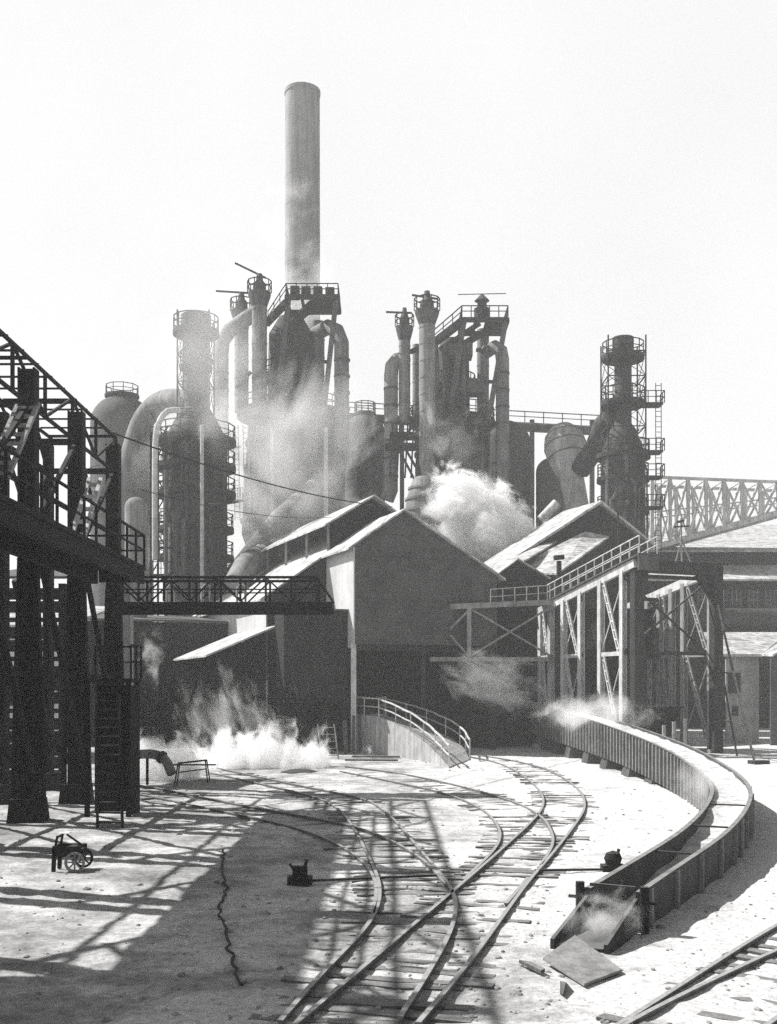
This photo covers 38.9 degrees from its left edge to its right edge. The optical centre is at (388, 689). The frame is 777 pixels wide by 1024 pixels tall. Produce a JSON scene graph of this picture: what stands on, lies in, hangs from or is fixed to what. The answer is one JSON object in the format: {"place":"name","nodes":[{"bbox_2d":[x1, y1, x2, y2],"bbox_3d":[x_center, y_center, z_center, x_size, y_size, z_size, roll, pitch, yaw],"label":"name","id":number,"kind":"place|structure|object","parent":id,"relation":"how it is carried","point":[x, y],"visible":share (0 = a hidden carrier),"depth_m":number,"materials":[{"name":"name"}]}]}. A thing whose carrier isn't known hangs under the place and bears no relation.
{"place":"outdoors","nodes":[
{"label":"outdoors","id":0,"kind":"place"},
{"bbox_2d":[10,569,66,781],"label":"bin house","id":1,"kind":"structure","parent":0,"point":[60,591],"depth_m":47.37,"materials":[{"name":"metal"}]},
{"bbox_2d":[0,728,776,1023],"bbox_3d":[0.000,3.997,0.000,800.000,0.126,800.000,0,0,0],"label":"ground","id":2,"kind":"structure","parent":0,"point":[80,990],"depth_m":21.27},
{"bbox_2d":[10,606,104,756],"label":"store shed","id":3,"kind":"structure","parent":2,"relation":"on","point":[100,610],"depth_m":62.33,"materials":[{"name":"grey metal"}]},
{"bbox_2d":[51,833,92,872],"bbox_3d":[-7.035,3.604,24.444,0.764,0.801,0.780,0,0,0],"label":"hand cart","id":4,"kind":"object","parent":2,"relation":"on","point":[78,850],"visible":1,"depth_m":24.18,"materials":[{"name":"metal"}]},
{"bbox_2d":[0,329,145,823],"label":"craneway","id":5,"kind":"object","parent":2,"relation":"on","point":[36,540],"visible":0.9,"depth_m":35.30,"materials":[{"name":"metal"}]},
{"bbox_2d":[112,576,334,614],"bbox_3d":[-6.521,-3.770,44.000,8.677,1.420,1.660,0,0,0],"label":"footbridge","id":6,"kind":"object","parent":5,"relation":"attached to","point":[210,607],"visible":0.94,"depth_m":43.18,"materials":[{"name":"metal"}]},
{"bbox_2d":[113,432,391,506],"bbox_3d":[-5.388,-11.462,60.002,0.070,2.424,33.928,0,0,19],"label":"cable","id":7,"kind":"object","parent":5,"relation":"attached to","point":[237,474],"visible":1,"depth_m":53.53,"materials":[{"name":"black metal"}]},
{"bbox_2d":[83,644,141,827],"bbox_3d":[-8.678,1.315,33.840,1.656,5.499,4.296,0,0,-6],"label":"access stair","id":8,"kind":"object","parent":2,"relation":"on","point":[117,746],"visible":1,"depth_m":34.93,"materials":[{"name":"metal"}]},
{"bbox_2d":[90,381,153,621],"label":"hot stove","id":9,"kind":"object","parent":2,"relation":"on","point":[113,411],"visible":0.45,"depth_m":131.13,"materials":[{"name":"metal"}]},
{"bbox_2d":[123,583,132,684],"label":"concrete pier","id":10,"kind":"structure","parent":2,"relation":"on","point":[127,630],"depth_m":45.30,"materials":[{"name":"grey concrete"}]},
{"bbox_2d":[125,497,146,621],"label":"hot stove","id":11,"kind":"object","parent":2,"relation":"on","point":[135,512],"visible":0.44,"depth_m":83.29,"materials":[{"name":"grey metal"}]},
{"bbox_2d":[140,749,175,784],"bbox_3d":[-9.867,3.249,46.227,2.201,1.501,0.540,0,0,21],"label":"steam pipe","id":12,"kind":"object","parent":2,"relation":"on","point":[162,757],"visible":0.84,"depth_m":46.00,"materials":[{"name":"metal"}]},
{"bbox_2d":[87,614,252,745],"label":"pump house","id":13,"kind":"structure","parent":2,"relation":"on","point":[163,641],"depth_m":80.89,"materials":[{"name":"grey metal"}]},
{"bbox_2d":[89,658,91,688],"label":"window","id":14,"kind":"structure","parent":13,"relation":"in","point":[90,659],"depth_m":78.95,"materials":[{"name":"black glass"}]},
{"bbox_2d":[133,658,149,688],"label":"window","id":15,"kind":"structure","parent":13,"relation":"in","point":[145,681],"depth_m":80.33,"materials":[{"name":"grey glass"}]},
{"bbox_2d":[164,470,167,615],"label":"standpipe","id":16,"kind":"object","parent":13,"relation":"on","point":[165,523],"visible":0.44,"depth_m":89.86,"materials":[{"name":"metal"}]},
{"bbox_2d":[173,759,215,786],"bbox_3d":[-8.347,3.511,46.830,2.509,0.992,1.449,0,0,-38],"label":"metal stand","id":17,"kind":"object","parent":2,"relation":"on","point":[179,764],"visible":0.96,"depth_m":46.68,"materials":[{"name":"metal"}]},
{"bbox_2d":[150,309,247,622],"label":"gas washer","id":18,"kind":"object","parent":2,"relation":"on","point":[195,332],"visible":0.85,"depth_m":93.70,"materials":[{"name":"metal"}]},
{"bbox_2d":[121,388,183,555],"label":"gooseneck pipe","id":19,"kind":"object","parent":18,"relation":"attached to","point":[142,421],"visible":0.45,"depth_m":100.03,"materials":[{"name":"grey metal"}]},
{"bbox_2d":[152,407,180,559],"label":"bypass pipe","id":20,"kind":"object","parent":18,"relation":"attached to","point":[161,417],"visible":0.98,"depth_m":90.82,"materials":[{"name":"metal"}]},
{"bbox_2d":[200,425,203,616],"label":"standpipe","id":21,"kind":"object","parent":18,"relation":"attached to","point":[201,502],"visible":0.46,"depth_m":89.88,"materials":[{"name":"metal"}]},
{"bbox_2d":[173,626,274,752],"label":"lean to shed","id":22,"kind":"object","parent":2,"relation":"on","point":[223,684],"visible":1,"depth_m":72.98,"materials":[{"name":"metal"}]},
{"bbox_2d":[217,849,243,986],"bbox_3d":[-3.144,3.970,21.028,0.302,0.044,12.682,0,0,-10],"label":"hose","id":23,"kind":"object","parent":2,"relation":"on","point":[240,983],"visible":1,"depth_m":18.50,"materials":[{"name":"black rubber"}]},
{"bbox_2d":[215,262,349,573],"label":"blast furnace","id":24,"kind":"object","parent":2,"relation":"on","point":[290,417],"visible":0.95,"depth_m":110.73,"materials":[{"name":"metal"}]},
{"bbox_2d":[281,769,316,773],"bbox_3d":[-4.317,3.950,53.658,2.000,0.140,2.000,0,0,0],"label":"manhole cover","id":25,"kind":"object","parent":2,"relation":"on","point":[293,771],"visible":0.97,"depth_m":53.13,"materials":[{"name":"metal"}]},
{"bbox_2d":[284,82,319,329],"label":"chimney","id":26,"kind":"object","parent":2,"relation":"on","point":[302,182],"visible":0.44,"depth_m":126.23,"materials":[{"name":"grey concrete"}]},
{"bbox_2d":[140,785,467,913],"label":"railway track","id":27,"kind":"structure","parent":2,"relation":"on","point":[402,844],"depth_m":30.30,"materials":[{"name":"metal"}]},
{"bbox_2d":[275,609,348,753],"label":"valve house","id":28,"kind":"structure","parent":2,"relation":"on","point":[310,672],"depth_m":70.32,"materials":[{"name":"metal"}]},
{"bbox_2d":[317,724,338,758],"bbox_3d":[-3.530,3.000,64.268,1.003,2.030,1.218,0,0,-18],"label":"leaning ladder","id":29,"kind":"object","parent":2,"relation":"on","point":[320,741],"visible":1,"depth_m":64.24,"materials":[{"name":"grey paint"}]},
{"bbox_2d":[333,427,342,509],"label":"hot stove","id":30,"kind":"object","parent":2,"relation":"on","point":[340,503],"visible":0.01,"depth_m":126.17,"materials":[{"name":"metal"}]},
{"bbox_2d":[198,767,479,1023],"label":"railway track","id":31,"kind":"structure","parent":2,"relation":"on","point":[413,1003],"depth_m":18.93,"materials":[{"name":"metal"}]},
{"bbox_2d":[193,495,505,752],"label":"cast house","id":32,"kind":"structure","parent":2,"relation":"on","point":[396,583],"depth_m":73.50,"materials":[{"name":"metal"}]},
{"bbox_2d":[142,490,329,517],"bbox_3d":[-6.554,-10.545,63.001,0.036,4.394,34.823,0,0,12],"label":"cable","id":33,"kind":"object","parent":32,"relation":"attached to","point":[224,509],"visible":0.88,"depth_m":54.75,"materials":[{"name":"black metal"}]},
{"bbox_2d":[224,540,278,591],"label":"banded duct","id":34,"kind":"object","parent":32,"relation":"on","point":[251,561],"visible":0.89,"depth_m":87.44,"materials":[{"name":"metal"}]},
{"bbox_2d":[351,715,355,753],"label":"timber","id":35,"kind":"object","parent":2,"relation":"on","point":[353,735],"visible":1,"depth_m":68.79,"materials":[{"name":"grey wood"}]},
{"bbox_2d":[287,859,436,884],"bbox_3d":[-0.483,3.746,22.926,3.281,0.508,0.424,0,0,-10],"label":"switch stand","id":36,"kind":"object","parent":2,"relation":"on","point":[299,876],"visible":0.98,"depth_m":22.68,"materials":[{"name":"metal"}]},
{"bbox_2d":[345,400,384,506],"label":"hot stove","id":37,"kind":"object","parent":2,"relation":"on","point":[364,475],"visible":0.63,"depth_m":120.08,"materials":[{"name":"metal"}]},
{"bbox_2d":[345,759,397,760],"bbox_3d":[-0.944,3.890,61.111,2.945,0.120,0.340,0,0,0],"label":"plank","id":38,"kind":"object","parent":2,"relation":"on","point":[371,759],"visible":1,"depth_m":60.94,"materials":[{"name":"grey wood"}]},
{"bbox_2d":[352,755,399,757],"bbox_3d":[-0.730,3.890,64.234,2.804,0.120,0.340,0,0,0],"label":"plank","id":39,"kind":"object","parent":2,"relation":"on","point":[359,756],"visible":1,"depth_m":64.06,"materials":[{"name":"grey wood"}]},
{"bbox_2d":[0,761,774,1023],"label":"scattered stones","id":40,"kind":"object","parent":2,"relation":"on","point":[515,993],"visible":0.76,"depth_m":16.41,"materials":[{"name":"grey stone"}]},
{"bbox_2d":[356,696,469,767],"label":"ramp","id":41,"kind":"structure","parent":2,"relation":"on","point":[382,734],"depth_m":66.27,"materials":[{"name":"concrete"}]},
{"bbox_2d":[279,755,598,1023],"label":"railway track","id":42,"kind":"structure","parent":2,"relation":"on","point":[427,1015],"depth_m":17.89,"materials":[{"name":"metal"}]},
{"bbox_2d":[381,290,509,562],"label":"blast furnace","id":43,"kind":"object","parent":2,"relation":"on","point":[448,489],"visible":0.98,"depth_m":108.67,"materials":[{"name":"metal"}]},
{"bbox_2d":[340,766,574,880],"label":"railway track","id":44,"kind":"structure","parent":2,"relation":"on","point":[552,842],"depth_m":32.33,"materials":[{"name":"metal"}]},
{"bbox_2d":[328,400,597,531],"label":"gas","id":45,"kind":"object","parent":2,"relation":"on","point":[531,427],"visible":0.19,"depth_m":125.75,"materials":[{"name":"metal"}]},
{"bbox_2d":[487,420,530,558],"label":"hot stove","id":46,"kind":"object","parent":2,"relation":"on","point":[509,525],"visible":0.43,"depth_m":117.71,"materials":[{"name":"grey metal"}]},
{"bbox_2d":[492,558,550,745],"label":"gable hut","id":47,"kind":"object","parent":2,"relation":"on","point":[516,688],"visible":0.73,"depth_m":78.00,"materials":[{"name":"grey metal"}]},
{"bbox_2d":[490,541,557,575],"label":"annex","id":48,"kind":"object","parent":2,"relation":"on","point":[529,557],"visible":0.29,"depth_m":86.24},
{"bbox_2d":[519,960,544,973],"bbox_3d":[2.055,3.920,15.627,0.108,0.060,0.659,0,0,-21],"label":"broken board","id":49,"kind":"object","parent":2,"relation":"on","point":[535,967],"visible":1,"depth_m":15.56,"materials":[{"name":"grey wood"}]},
{"bbox_2d":[536,458,565,527],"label":"hot stove","id":50,"kind":"object","parent":2,"relation":"on","point":[548,489],"visible":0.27,"depth_m":116.66,"materials":[{"name":"grey metal"}]},
{"bbox_2d":[560,981,565,995],"bbox_3d":[2.327,3.935,14.662,0.081,0.130,0.916,0,0,9],"label":"steel wedge","id":51,"kind":"object","parent":2,"relation":"on","point":[562,986],"visible":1,"depth_m":14.47,"materials":[{"name":"grey metal"}]},
{"bbox_2d":[530,531,608,706],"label":"annex","id":52,"kind":"object","parent":2,"relation":"on","point":[581,549],"visible":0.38,"depth_m":85.50,"materials":[{"name":"grey metal"}]},
{"bbox_2d":[553,555,564,579],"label":"roof ventilator","id":53,"kind":"object","parent":52,"relation":"on","point":[558,566],"visible":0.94,"depth_m":76.85,"materials":[{"name":"metal"}]},
{"bbox_2d":[535,849,622,871],"bbox_3d":[4.192,3.746,24.176,1.984,0.508,0.400,0,0,0],"label":"switch stand","id":54,"kind":"object","parent":2,"relation":"on","point":[612,859],"visible":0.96,"depth_m":24.06,"materials":[{"name":"metal"}]},
{"bbox_2d":[543,935,621,985],"bbox_3d":[2.717,3.848,15.743,0.857,0.205,2.008,0,0,-16],"label":"steel plate","id":55,"kind":"object","parent":2,"relation":"on","point":[578,960],"visible":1,"depth_m":15.65,"materials":[{"name":"grey metal"}]},
{"bbox_2d":[429,535,769,763],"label":"trestle","id":56,"kind":"object","parent":2,"relation":"on","point":[708,577],"visible":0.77,"depth_m":69.96,"materials":[{"name":"paint"}]},
{"bbox_2d":[674,518,690,561],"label":"signal mast","id":57,"kind":"object","parent":56,"relation":"on","point":[680,521],"visible":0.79,"depth_m":77.95,"materials":[{"name":"grey metal"}]},
{"bbox_2d":[575,704,627,717],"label":"slag car","id":58,"kind":"object","parent":2,"relation":"on","point":[591,708],"visible":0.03,"depth_m":74.72,"materials":[{"name":"metal"}]},
{"bbox_2d":[568,607,652,704],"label":"bunker","id":59,"kind":"object","parent":2,"relation":"on","point":[591,662],"visible":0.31,"depth_m":73.27,"materials":[{"name":"metal"}]},
{"bbox_2d":[596,334,664,573],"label":"gas washer","id":60,"kind":"object","parent":2,"relation":"on","point":[623,456],"visible":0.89,"depth_m":98.46,"materials":[{"name":"metal"}]},
{"bbox_2d":[544,409,613,509],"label":"dust catcher","id":61,"kind":"object","parent":60,"relation":"attached to","point":[570,451],"visible":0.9,"depth_m":106.64,"materials":[{"name":"metal"}]},
{"bbox_2d":[530,702,753,953],"bbox_3d":[9.647,2.333,52.141,7.238,3.535,71.900,0,0,6],"label":"slag trough","id":62,"kind":"object","parent":2,"relation":"on","point":[704,847],"visible":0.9,"depth_m":26.35,"materials":[{"name":"metal"}]},
{"bbox_2d":[606,705,683,739],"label":"slag car","id":63,"kind":"object","parent":2,"relation":"on","point":[656,718],"visible":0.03,"depth_m":67.56,"materials":[{"name":"metal"}]},
{"bbox_2d":[662,725,665,735],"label":"bollard post","id":64,"kind":"object","parent":2,"relation":"on","point":[663,730],"visible":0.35,"depth_m":65.57,"materials":[{"name":"grey paint"}]},
{"bbox_2d":[672,722,675,739],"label":"bollard post","id":65,"kind":"object","parent":2,"relation":"on","point":[674,730],"visible":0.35,"depth_m":65.58,"materials":[{"name":"grey paint"}]},
{"bbox_2d":[683,718,686,743],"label":"bollard post","id":66,"kind":"object","parent":2,"relation":"on","point":[685,730],"visible":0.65,"depth_m":65.58,"materials":[{"name":"grey paint"}]},
{"bbox_2d":[596,923,776,1023],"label":"railway track","id":67,"kind":"structure","parent":2,"relation":"on","point":[653,1007],"depth_m":14.97,"materials":[{"name":"metal"}]},
{"bbox_2d":[703,632,776,744],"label":"hut","id":68,"kind":"object","parent":2,"relation":"on","point":[747,650],"visible":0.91,"depth_m":82.00,"materials":[{"name":"metal"}]},
{"bbox_2d":[728,673,739,692],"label":"window","id":69,"kind":"structure","parent":68,"relation":"in","point":[731,684],"depth_m":81.94,"materials":[{"name":"grey glass"}]},
{"bbox_2d":[732,706,737,715],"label":"window","id":70,"kind":"structure","parent":68,"relation":"in","point":[734,708],"depth_m":81.94,"materials":[{"name":"grey glass"}]},
{"bbox_2d":[0,0,776,615],"label":"sky","id":71,"kind":"structure","parent":0,"point":[602,167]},
{"bbox_2d":[484,500,654,704],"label":"cast house","id":72,"kind":"structure","parent":0,"point":[601,517],"depth_m":92.42,"materials":[{"name":"metal"}]},
{"bbox_2d":[537,500,560,522],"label":"pipe stub","id":73,"kind":"object","parent":72,"relation":"on","point":[548,511],"visible":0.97,"depth_m":99.63,"materials":[{"name":"paint"}]},
{"bbox_2d":[648,525,776,727],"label":"mill building","id":74,"kind":"structure","parent":0,"point":[746,558],"depth_m":116.00,"materials":[{"name":"grey paint"}]},
{"bbox_2d":[665,596,667,607],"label":"window","id":75,"kind":"structure","parent":74,"relation":"in","point":[666,597],"depth_m":115.92,"materials":[{"name":"grey glass"}]},
{"bbox_2d":[679,590,691,607],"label":"window","id":76,"kind":"structure","parent":74,"relation":"in","point":[679,590],"depth_m":115.92,"materials":[{"name":"grey paint"}]},
{"bbox_2d":[696,590,706,607],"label":"window","id":77,"kind":"structure","parent":74,"relation":"in","point":[700,594],"depth_m":115.92,"materials":[{"name":"grey glass"}]},
{"bbox_2d":[648,476,776,550],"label":"ore bridge","id":78,"kind":"structure","parent":74,"relation":"on","point":[709,530],"depth_m":120.91,"materials":[{"name":"paint"}]},
{"bbox_2d":[723,590,725,607],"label":"window","id":79,"kind":"structure","parent":74,"relation":"in","point":[724,591],"depth_m":115.92,"materials":[{"name":"grey paint"}]},
{"bbox_2d":[730,590,742,607],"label":"window","id":80,"kind":"structure","parent":74,"relation":"in","point":[736,596],"depth_m":115.92,"materials":[{"name":"grey glass"}]},
{"bbox_2d":[747,590,759,607],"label":"window","id":81,"kind":"structure","parent":74,"relation":"in","point":[753,596],"depth_m":115.92,"materials":[{"name":"grey glass"}]},
{"bbox_2d":[764,590,776,607],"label":"window","id":82,"kind":"structure","parent":74,"relation":"in","point":[770,596],"depth_m":115.92,"materials":[{"name":"grey glass"}]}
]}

